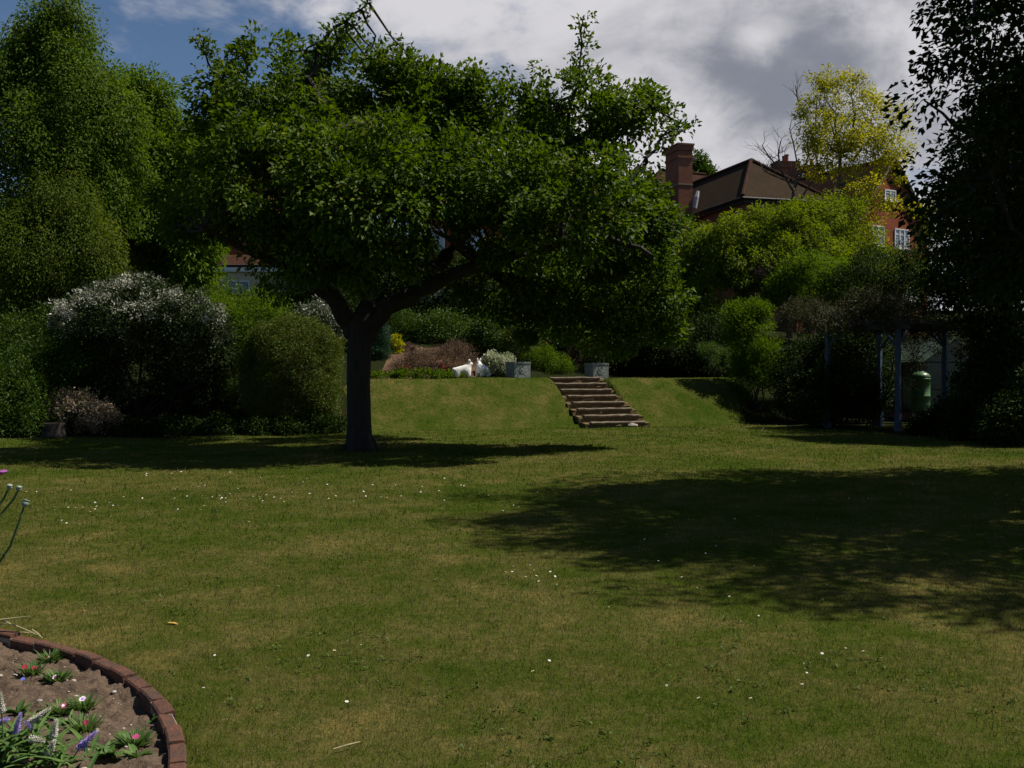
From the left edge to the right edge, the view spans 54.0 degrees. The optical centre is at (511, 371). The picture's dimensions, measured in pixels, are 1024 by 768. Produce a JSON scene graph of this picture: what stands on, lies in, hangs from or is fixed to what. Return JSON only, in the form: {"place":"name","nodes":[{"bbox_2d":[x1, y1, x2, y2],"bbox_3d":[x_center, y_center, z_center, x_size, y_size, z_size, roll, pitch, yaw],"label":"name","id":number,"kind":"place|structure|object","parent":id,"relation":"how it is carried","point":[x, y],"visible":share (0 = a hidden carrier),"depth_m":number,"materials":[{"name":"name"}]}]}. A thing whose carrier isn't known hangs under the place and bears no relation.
{"place":"outdoors","nodes":[
{"label":"outdoors","id":0,"kind":"place"},
{"bbox_2d":[0,642,167,767],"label":"bed soil","id":1,"kind":"structure","parent":0,"point":[15,691],"depth_m":5.03,"materials":[{"name":"brown soil"}]},
{"bbox_2d":[0,469,28,562],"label":"poppy plant","id":2,"kind":"object","parent":1,"relation":"on","point":[24,503],"visible":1,"depth_m":3.58,"materials":[{"name":"green plant"}]},
{"bbox_2d":[2,699,32,714],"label":"leafy seedling","id":3,"kind":"object","parent":1,"relation":"on","point":[20,707],"visible":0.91,"depth_m":4.85,"materials":[{"name":"green plant"}]},
{"bbox_2d":[0,616,42,638],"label":"dry grass","id":4,"kind":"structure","parent":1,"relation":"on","point":[27,632],"depth_m":6.14,"materials":[{"name":"plant"}]},
{"bbox_2d":[14,658,53,675],"bbox_3d":[-2.627,1.623,5.508,0.222,0.076,0.194,0,0,0],"label":"dianthus","id":5,"kind":"object","parent":1,"relation":"on","point":[31,668],"visible":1,"depth_m":5.50,"materials":[{"name":"green plant"}]},
{"bbox_2d":[0,692,74,767],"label":"speedwell","id":6,"kind":"object","parent":1,"relation":"on","point":[6,745],"visible":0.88,"depth_m":4.11,"materials":[{"name":"green plant"}]},
{"bbox_2d":[0,706,84,767],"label":"speedwell","id":7,"kind":"object","parent":1,"relation":"on","point":[30,723],"visible":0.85,"depth_m":4.18,"materials":[{"name":"green plant"}]},
{"bbox_2d":[31,646,64,662],"bbox_3d":[-2.632,1.619,5.742,0.214,0.079,0.220,0,0,0],"label":"dianthus","id":8,"kind":"object","parent":1,"relation":"on","point":[55,654],"visible":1,"depth_m":5.73,"materials":[{"name":"green plant"}]},
{"bbox_2d":[38,696,76,716],"bbox_3d":[-2.205,1.633,4.899,0.209,0.073,0.210,0,0,0],"label":"dianthus","id":9,"kind":"object","parent":1,"relation":"on","point":[59,712],"visible":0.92,"depth_m":4.89,"materials":[{"name":"green plant"}]},
{"bbox_2d":[4,718,111,767],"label":"speedwell","id":10,"kind":"object","parent":1,"relation":"on","point":[52,755],"visible":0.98,"depth_m":4.07,"materials":[{"name":"green plant"}]},
{"bbox_2d":[38,665,77,683],"bbox_3d":[-2.453,1.633,5.413,0.213,0.078,0.190,0,0,0],"label":"dianthus","id":11,"kind":"object","parent":1,"relation":"on","point":[58,675],"visible":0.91,"depth_m":5.39,"materials":[{"name":"green plant"}]},
{"bbox_2d":[0,657,131,767],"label":"pebbles","id":12,"kind":"object","parent":1,"relation":"on","point":[112,692],"visible":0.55,"depth_m":5.05,"materials":[{"name":"stone"}]},
{"bbox_2d":[61,711,105,732],"bbox_3d":[-1.986,1.633,4.678,0.211,0.077,0.227,0,0,0],"label":"dianthus","id":13,"kind":"object","parent":1,"relation":"on","point":[83,725],"visible":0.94,"depth_m":4.67,"materials":[{"name":"green plant"}]},
{"bbox_2d":[62,690,104,711],"bbox_3d":[-2.114,1.629,4.952,0.190,0.078,0.214,0,0,11],"label":"dianthus","id":14,"kind":"object","parent":1,"relation":"on","point":[83,704],"visible":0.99,"depth_m":4.94,"materials":[{"name":"green plant"}]},
{"bbox_2d":[89,740,125,756],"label":"leafy seedling","id":15,"kind":"object","parent":1,"relation":"on","point":[105,752],"visible":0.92,"depth_m":4.36,"materials":[{"name":"green plant"}]},
{"bbox_2d":[111,724,158,747],"bbox_3d":[-1.679,1.628,4.472,0.218,0.074,0.174,0,0,0],"label":"dianthus","id":16,"kind":"object","parent":1,"relation":"on","point":[136,739],"visible":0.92,"depth_m":4.47,"materials":[{"name":"green plant"}]},
{"bbox_2d":[119,743,155,757],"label":"leafy seedling","id":17,"kind":"object","parent":1,"relation":"on","point":[133,750],"visible":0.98,"depth_m":4.31,"materials":[{"name":"green plant"}]},
{"bbox_2d":[380,346,483,378],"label":"border ground","id":18,"kind":"structure","parent":0,"point":[388,361],"depth_m":35.33,"materials":[{"name":"brown soil"}]},
{"bbox_2d":[370,369,405,378],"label":"edging plant","id":19,"kind":"object","parent":18,"relation":"on","point":[374,374],"visible":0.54,"depth_m":32.16,"materials":[{"name":"green plant"}]},
{"bbox_2d":[388,332,405,354],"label":"yellow plant","id":20,"kind":"object","parent":18,"relation":"on","point":[396,347],"visible":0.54,"depth_m":36.07,"materials":[{"name":"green plant"}]},
{"bbox_2d":[390,367,415,378],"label":"edging plant","id":21,"kind":"object","parent":18,"relation":"on","point":[399,372],"visible":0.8,"depth_m":32.09,"materials":[{"name":"green plant"}]},
{"bbox_2d":[402,341,420,351],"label":"orange plant","id":22,"kind":"object","parent":18,"relation":"on","point":[409,345],"visible":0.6,"depth_m":36.28,"materials":[{"name":"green plant"}]},
{"bbox_2d":[411,366,443,378],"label":"edging plant","id":23,"kind":"object","parent":18,"relation":"on","point":[420,372],"visible":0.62,"depth_m":32.14,"materials":[{"name":"green plant"}]},
{"bbox_2d":[386,337,482,372],"bbox_3d":[-2.689,-0.479,34.275,3.153,1.422,1.987,0,0,-20],"label":"heather mound","id":24,"kind":"object","parent":18,"relation":"on","point":[415,354],"visible":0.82,"depth_m":34.11,"materials":[{"name":"brown plant"}]},
{"bbox_2d":[430,368,464,378],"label":"edging plant","id":25,"kind":"object","parent":18,"relation":"on","point":[447,374],"visible":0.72,"depth_m":32.17,"materials":[{"name":"green plant"}]},
{"bbox_2d":[0,375,1023,767],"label":"lawn","id":26,"kind":"structure","parent":0,"point":[412,399],"depth_m":7.79,"materials":[{"name":"green plant"}]},
{"bbox_2d":[0,629,186,767],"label":"brick edging","id":27,"kind":"object","parent":26,"relation":"on","point":[160,707],"visible":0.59,"depth_m":5.23,"materials":[{"name":"brown brick"}]},
{"bbox_2d":[238,413,310,435],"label":"ground plant","id":28,"kind":"object","parent":26,"relation":"on","point":[287,427],"visible":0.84,"depth_m":25.84,"materials":[{"name":"green plant"}]},
{"bbox_2d":[294,411,346,434],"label":"ground plant","id":29,"kind":"object","parent":26,"relation":"on","point":[328,424],"visible":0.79,"depth_m":26.13,"materials":[{"name":"green plant"}]},
{"bbox_2d":[139,0,703,451],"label":"apple tree","id":30,"kind":"object","parent":26,"relation":"on","point":[339,164],"visible":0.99,"depth_m":19.94,"materials":[{"name":"green plant"}]},
{"bbox_2d":[452,359,472,377],"bbox_3d":[-1.584,-0.088,31.995,0.680,0.587,0.298,0,0,-14],"label":"lamb statue","id":31,"kind":"object","parent":26,"relation":"on","point":[463,369],"visible":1,"depth_m":31.90,"materials":[{"name":"white stone"}]},
{"bbox_2d":[2,497,1023,767],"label":"weeds","id":32,"kind":"object","parent":26,"relation":"on","point":[276,645],"visible":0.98,"depth_m":5.77,"materials":[{"name":"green plant"}]},
{"bbox_2d":[505,362,530,377],"bbox_3d":[0.192,-0.023,32.300,0.620,0.550,0.620,0,0,-28],"label":"planter","id":33,"kind":"object","parent":26,"relation":"on","point":[518,369],"visible":0.92,"depth_m":32.06,"materials":[{"name":"stone"}]},
{"bbox_2d":[497,320,548,361],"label":"planter shrub","id":34,"kind":"object","parent":33,"relation":"in","point":[523,350],"visible":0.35,"depth_m":32.26,"materials":[{"name":"green plant"}]},
{"bbox_2d":[584,363,608,378],"bbox_3d":[2.824,0.002,33.600,0.620,0.550,0.620,0,0,-24],"label":"planter","id":35,"kind":"object","parent":26,"relation":"on","point":[600,370],"visible":0.98,"depth_m":33.36,"materials":[{"name":"stone"}]},
{"bbox_2d":[574,328,619,362],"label":"planter shrub","id":36,"kind":"object","parent":35,"relation":"on","point":[589,347],"visible":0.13,"depth_m":33.52,"materials":[{"name":"green plant"}]},
{"bbox_2d":[548,377,649,427],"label":"garden steps","id":37,"kind":"structure","parent":26,"relation":"on","point":[593,402],"depth_m":30.79,"materials":[{"name":"stone"}]},
{"bbox_2d":[689,340,741,376],"bbox_3d":[7.359,-0.402,35.481,2.005,1.455,1.670,0,0,0],"label":"spreading conifer","id":38,"kind":"object","parent":26,"relation":"on","point":[707,348],"visible":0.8,"depth_m":35.39,"materials":[{"name":"green plant"}]},
{"bbox_2d":[881,0,1023,333],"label":"dark tree","id":39,"kind":"object","parent":26,"relation":"on","point":[1003,116],"visible":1,"depth_m":13.85,"materials":[{"name":"green plant"}]},
{"bbox_2d":[970,362,1023,446],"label":"dark shrub","id":40,"kind":"object","parent":26,"relation":"on","point":[1003,421],"visible":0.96,"depth_m":22.22,"materials":[{"name":"green plant"}]},
{"bbox_2d":[0,264,1023,438],"bbox_3d":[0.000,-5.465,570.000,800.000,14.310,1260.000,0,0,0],"label":"hillside","id":41,"kind":"structure","parent":0,"point":[766,415],"depth_m":31.31,"materials":[{"name":"green plant"}]},
{"bbox_2d":[40,422,66,437],"bbox_3d":[-11.488,1.499,25.200,0.680,0.412,0.680,0,0,0],"label":"tree stump","id":42,"kind":"object","parent":41,"relation":"on","point":[54,429],"visible":0.9,"depth_m":24.97,"materials":[{"name":"brown wood"}]},
{"bbox_2d":[0,320,109,437],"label":"fern bank","id":43,"kind":"structure","parent":41,"relation":"on","point":[20,421],"depth_m":25.91,"materials":[{"name":"green plant"}]},
{"bbox_2d":[0,301,126,420],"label":"dark shrub","id":44,"kind":"object","parent":41,"relation":"on","point":[36,328],"visible":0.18,"depth_m":28.13,"materials":[{"name":"green plant"}]},
{"bbox_2d":[0,152,132,352],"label":"weeping tree","id":45,"kind":"object","parent":41,"relation":"on","point":[24,251],"visible":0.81,"depth_m":29.71,"materials":[{"name":"green plant"}]},
{"bbox_2d":[0,0,162,375],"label":"birch tree","id":46,"kind":"object","parent":41,"relation":"on","point":[51,80],"visible":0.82,"depth_m":31.84,"materials":[{"name":"green plant"}]},
{"bbox_2d":[39,386,123,434],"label":"pink shrub","id":47,"kind":"object","parent":41,"relation":"on","point":[72,409],"visible":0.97,"depth_m":25.58,"materials":[{"name":"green plant"}]},
{"bbox_2d":[43,269,241,421],"bbox_3d":[-10.321,-0.422,28.019,5.336,4.744,5.493,0,0,-17],"label":"flowering bush","id":48,"kind":"object","parent":41,"relation":"on","point":[167,327],"visible":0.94,"depth_m":26.86,"materials":[{"name":"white plant"}]},
{"bbox_2d":[87,59,231,314],"bbox_3d":[-13.178,-6.121,36.461,6.516,10.708,4.998,0,0,0],"label":"bright tree","id":49,"kind":"object","parent":41,"relation":"on","point":[156,256],"visible":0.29,"depth_m":35.57,"materials":[{"name":"green plant"}]},
{"bbox_2d":[142,411,209,437],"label":"ground plant","id":50,"kind":"object","parent":41,"relation":"on","point":[187,431],"visible":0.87,"depth_m":25.86,"materials":[{"name":"green plant"}]},
{"bbox_2d":[118,85,273,262],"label":"hillside house","id":51,"kind":"structure","parent":41,"relation":"on","point":[233,252],"depth_m":61.41,"materials":[{"name":"red brick"}]},
{"bbox_2d":[196,409,258,435],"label":"ground plant","id":52,"kind":"object","parent":41,"relation":"on","point":[220,424],"visible":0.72,"depth_m":25.98,"materials":[{"name":"green plant"}]},
{"bbox_2d":[182,281,297,415],"bbox_3d":[-7.835,-0.632,28.631,4.063,4.053,2.468,0,0,21],"label":"loose bush","id":53,"kind":"object","parent":41,"relation":"on","point":[241,327],"visible":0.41,"depth_m":28.26,"materials":[{"name":"green plant"}]},
{"bbox_2d":[173,271,309,318],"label":"green tree","id":54,"kind":"object","parent":41,"relation":"on","point":[239,291],"visible":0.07,"depth_m":43.58,"materials":[{"name":"green plant"}]},
{"bbox_2d":[233,310,346,429],"bbox_3d":[-6.015,0.023,27.374,3.064,3.426,2.946,0,0,0],"label":"clipped hedge","id":55,"kind":"object","parent":41,"relation":"on","point":[267,342],"visible":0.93,"depth_m":26.61,"materials":[{"name":"green plant"}]},
{"bbox_2d":[248,233,354,332],"bbox_3d":[-7.916,-3.284,39.126,4.383,5.595,4.515,0,0,0],"label":"conifer tree","id":56,"kind":"object","parent":41,"relation":"on","point":[302,298],"visible":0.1,"depth_m":38.46,"materials":[{"name":"green plant"}]},
{"bbox_2d":[215,255,401,311],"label":"cream bungalow","id":57,"kind":"object","parent":41,"relation":"on","point":[233,265],"visible":0.09,"depth_m":49.04,"materials":[{"name":"white paint"}]},
{"bbox_2d":[225,281,249,294],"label":"window","id":58,"kind":"structure","parent":57,"relation":"in","point":[244,283],"depth_m":49.01,"materials":[{"name":"grey glass"}]},
{"bbox_2d":[288,294,344,375],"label":"silver shrub","id":59,"kind":"object","parent":41,"relation":"on","point":[327,317],"visible":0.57,"depth_m":29.69,"materials":[{"name":"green plant"}]},
{"bbox_2d":[332,293,397,349],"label":"border shrub","id":60,"kind":"object","parent":41,"relation":"on","point":[352,308],"visible":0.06,"depth_m":36.67,"materials":[{"name":"green plant"}]},
{"bbox_2d":[323,220,422,315],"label":"green tree","id":61,"kind":"object","parent":41,"relation":"on","point":[375,302],"visible":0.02,"depth_m":47.10,"materials":[{"name":"green plant"}]},
{"bbox_2d":[371,324,395,359],"bbox_3d":[-4.654,-0.991,35.508,1.087,2.254,1.014,0,0,0],"label":"dwarf conifer","id":62,"kind":"object","parent":41,"relation":"on","point":[378,347],"visible":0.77,"depth_m":35.36,"materials":[{"name":"green plant"}]},
{"bbox_2d":[386,308,433,343],"bbox_3d":[-4.209,-1.512,38.040,2.545,2.211,1.614,0,0,0],"label":"round conifer","id":63,"kind":"object","parent":41,"relation":"on","point":[392,321],"visible":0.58,"depth_m":37.73,"materials":[{"name":"green plant"}]},
{"bbox_2d":[397,304,489,344],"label":"border shrub","id":64,"kind":"object","parent":41,"relation":"on","point":[450,330],"visible":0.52,"depth_m":37.98,"materials":[{"name":"green plant"}]},
{"bbox_2d":[370,219,518,326],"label":"green tree","id":65,"kind":"object","parent":41,"relation":"on","point":[434,301],"visible":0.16,"depth_m":44.89,"materials":[{"name":"green plant"}]},
{"bbox_2d":[475,358,490,377],"bbox_3d":[-0.922,-0.106,32.268,0.393,0.640,0.618,0,0,-32],"label":"lamb statue","id":66,"kind":"object","parent":41,"relation":"on","point":[481,370],"visible":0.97,"depth_m":32.14,"materials":[{"name":"white stone"}]},
{"bbox_2d":[480,348,516,376],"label":"cream bush","id":67,"kind":"object","parent":41,"relation":"on","point":[493,362],"visible":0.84,"depth_m":34.35,"materials":[{"name":"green plant"}]},
{"bbox_2d":[458,302,545,356],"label":"border shrub","id":68,"kind":"object","parent":41,"relation":"on","point":[477,333],"visible":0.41,"depth_m":36.66,"materials":[{"name":"green plant"}]},
{"bbox_2d":[413,183,671,304],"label":"tile hung house","id":69,"kind":"structure","parent":41,"relation":"on","point":[443,242],"depth_m":60.57,"materials":[{"name":"red brick"}]},
{"bbox_2d":[464,218,624,323],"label":"green tree","id":70,"kind":"object","parent":41,"relation":"on","point":[563,249],"visible":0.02,"depth_m":46.36,"materials":[{"name":"green plant"}]},
{"bbox_2d":[518,343,579,373],"bbox_3d":[1.325,-0.268,35.991,2.241,1.583,1.714,0,0,0],"label":"green mound","id":71,"kind":"object","parent":41,"relation":"on","point":[550,364],"visible":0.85,"depth_m":35.79,"materials":[{"name":"green plant"}]},
{"bbox_2d":[519,302,592,360],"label":"border shrub","id":72,"kind":"object","parent":41,"relation":"on","point":[556,344],"visible":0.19,"depth_m":36.97,"materials":[{"name":"green plant"}]},
{"bbox_2d":[558,340,582,365],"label":"brown shrub","id":73,"kind":"object","parent":41,"relation":"on","point":[576,357],"visible":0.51,"depth_m":36.91,"materials":[{"name":"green plant"}]},
{"bbox_2d":[580,314,673,375],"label":"border shrub","id":74,"kind":"object","parent":41,"relation":"on","point":[618,363],"visible":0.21,"depth_m":36.15,"materials":[{"name":"green plant"}]},
{"bbox_2d":[581,209,729,337],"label":"green tree","id":75,"kind":"object","parent":41,"relation":"on","point":[685,274],"visible":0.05,"depth_m":44.41,"materials":[{"name":"green plant"}]},
{"bbox_2d":[623,324,710,377],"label":"border shrub","id":76,"kind":"object","parent":41,"relation":"on","point":[676,368],"visible":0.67,"depth_m":35.91,"materials":[{"name":"green plant"}]},
{"bbox_2d":[692,148,720,175],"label":"tree","id":77,"kind":"object","parent":41,"relation":"on","point":[701,164],"visible":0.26,"depth_m":91.16,"materials":[{"name":"green plant"}]},
{"bbox_2d":[674,311,752,377],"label":"border shrub","id":78,"kind":"object","parent":41,"relation":"on","point":[707,324],"visible":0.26,"depth_m":36.65,"materials":[{"name":"green plant"}]},
{"bbox_2d":[654,142,829,314],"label":"brick house","id":79,"kind":"structure","parent":41,"relation":"on","point":[737,186],"depth_m":62.77,"materials":[{"name":"brown tile"}]},
{"bbox_2d":[716,293,787,409],"bbox_3d":[8.073,-0.676,33.164,1.926,3.900,2.494,0,0,-43],"label":"tall shrub","id":80,"kind":"object","parent":41,"relation":"on","point":[750,358],"visible":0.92,"depth_m":33.07,"materials":[{"name":"green plant"}]},
{"bbox_2d":[673,192,856,348],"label":"pale tree","id":81,"kind":"object","parent":41,"relation":"on","point":[727,256],"visible":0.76,"depth_m":42.25,"materials":[{"name":"green plant"}]},
{"bbox_2d":[744,70,836,337],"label":"bare tree","id":82,"kind":"object","parent":41,"relation":"on","point":[793,189],"visible":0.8,"depth_m":50.97,"materials":[{"name":"brown plant"}]},
{"bbox_2d":[770,154,823,177],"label":"stack house","id":83,"kind":"structure","parent":41,"relation":"on","point":[787,163],"depth_m":67.77,"materials":[{"name":"brown brick"}]},
{"bbox_2d":[768,294,834,361],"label":"shrub","id":84,"kind":"object","parent":41,"relation":"on","point":[796,313],"visible":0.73,"depth_m":36.30,"materials":[{"name":"green plant"}]},
{"bbox_2d":[764,329,847,422],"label":"dark shrub","id":85,"kind":"object","parent":41,"relation":"on","point":[797,373],"visible":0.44,"depth_m":31.65,"materials":[{"name":"green plant"}]},
{"bbox_2d":[759,247,867,352],"bbox_3d":[12.012,-2.298,40.098,4.286,5.251,3.259,0,0,0],"label":"bright shrub","id":86,"kind":"object","parent":41,"relation":"on","point":[804,265],"visible":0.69,"depth_m":39.61,"materials":[{"name":"green plant"}]},
{"bbox_2d":[770,186,906,349],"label":"green tree","id":87,"kind":"object","parent":41,"relation":"on","point":[862,232],"visible":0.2,"depth_m":46.65,"materials":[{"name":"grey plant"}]},
{"bbox_2d":[789,345,888,427],"bbox_3d":[9.533,0.565,29.513,2.903,2.708,2.158,0,0,0],"label":"dark shrub","id":88,"kind":"object","parent":41,"relation":"on","point":[848,402],"visible":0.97,"depth_m":29.17,"materials":[{"name":"green plant"}]},
{"bbox_2d":[753,159,926,333],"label":"gabled house","id":89,"kind":"structure","parent":41,"relation":"on","point":[892,224],"depth_m":58.00,"materials":[{"name":"red brick"}]},
{"bbox_2d":[883,189,896,201],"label":"window","id":90,"kind":"structure","parent":89,"relation":"in","point":[886,191],"depth_m":57.62,"materials":[{"name":"white paint"}]},
{"bbox_2d":[894,228,910,249],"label":"window","id":91,"kind":"structure","parent":89,"relation":"in","point":[899,233],"depth_m":58.12,"materials":[{"name":"white paint"}]},
{"bbox_2d":[807,305,894,423],"bbox_3d":[10.791,-0.198,31.561,3.100,3.892,2.312,0,0,0],"label":"dark shrub","id":92,"kind":"object","parent":41,"relation":"on","point":[847,344],"visible":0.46,"depth_m":31.27,"materials":[{"name":"green plant"}]},
{"bbox_2d":[788,62,936,247],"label":"yellow tree","id":93,"kind":"object","parent":41,"relation":"on","point":[852,137],"visible":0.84,"depth_m":49.69,"materials":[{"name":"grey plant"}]},
{"bbox_2d":[822,237,937,420],"bbox_3d":[12.470,-1.296,33.809,4.204,6.135,3.514,0,0,0],"label":"tree","id":94,"kind":"object","parent":41,"relation":"on","point":[858,273],"visible":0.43,"depth_m":33.23,"materials":[{"name":"green plant"}]},
{"bbox_2d":[810,319,958,431],"bbox_3d":[10.825,0.175,29.100,3.070,3.189,3.061,0,0,-39],"label":"pergola","id":95,"kind":"object","parent":41,"relation":"on","point":[906,325],"visible":0.52,"depth_m":28.59,"materials":[{"name":"blue paint"}]},
{"bbox_2d":[836,190,949,348],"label":"light tree","id":96,"kind":"object","parent":41,"relation":"on","point":[922,241],"visible":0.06,"depth_m":47.67,"materials":[{"name":"green plant"}]},
{"bbox_2d":[809,285,986,425],"bbox_3d":[11.590,-0.391,29.106,6.157,4.250,3.557,0,0,-10],"label":"climbing plant","id":97,"kind":"object","parent":41,"relation":"on","point":[887,307],"visible":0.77,"depth_m":28.99,"materials":[{"name":"green plant"}]},
{"bbox_2d":[882,334,982,419],"bbox_3d":[14.655,0.307,35.026,2.657,3.083,3.659,0,0,-6],"label":"greenhouse","id":98,"kind":"object","parent":41,"relation":"on","point":[934,370],"visible":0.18,"depth_m":33.24,"materials":[{"name":"clear glass"}]},
{"bbox_2d":[904,390,970,435],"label":"dark shrub","id":99,"kind":"object","parent":41,"relation":"on","point":[922,423],"visible":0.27,"depth_m":26.35,"materials":[{"name":"green plant"}]},
{"bbox_2d":[899,50,1023,419],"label":"evergreen tree","id":100,"kind":"object","parent":41,"relation":"on","point":[1003,357],"visible":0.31,"depth_m":24.32,"materials":[{"name":"green plant"}]},
{"bbox_2d":[928,374,1021,440],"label":"dark shrub","id":101,"kind":"object","parent":41,"relation":"on","point":[958,422],"visible":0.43,"depth_m":23.99,"materials":[{"name":"green plant"}]},
{"bbox_2d":[930,70,1023,332],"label":"yew tree","id":102,"kind":"object","parent":41,"relation":"on","point":[943,139],"visible":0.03,"depth_m":28.24,"materials":[{"name":"green plant"}]},
{"bbox_2d":[944,330,1023,395],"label":"dark shrub","id":103,"kind":"object","parent":41,"relation":"on","point":[954,379],"visible":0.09,"depth_m":27.48,"materials":[{"name":"green plant"}]},
{"bbox_2d":[0,0,1023,310],"label":"sky","id":104,"kind":"structure","parent":0,"point":[731,63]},
{"bbox_3d":[12.870,1.527,31.800,0.368,0.380,0.330,0,0,0],"label":"stone block","id":105,"kind":"object","parent":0,"visible":0},
{"bbox_2d":[911,371,930,413],"bbox_3d":[12.850,0.665,31.600,0.580,1.333,0.580,0,0,45],"label":"water butt","id":106,"kind":"object","parent":105,"relation":"on","point":[920,400],"visible":0.81,"depth_m":31.37,"materials":[{"name":"green plastic"}]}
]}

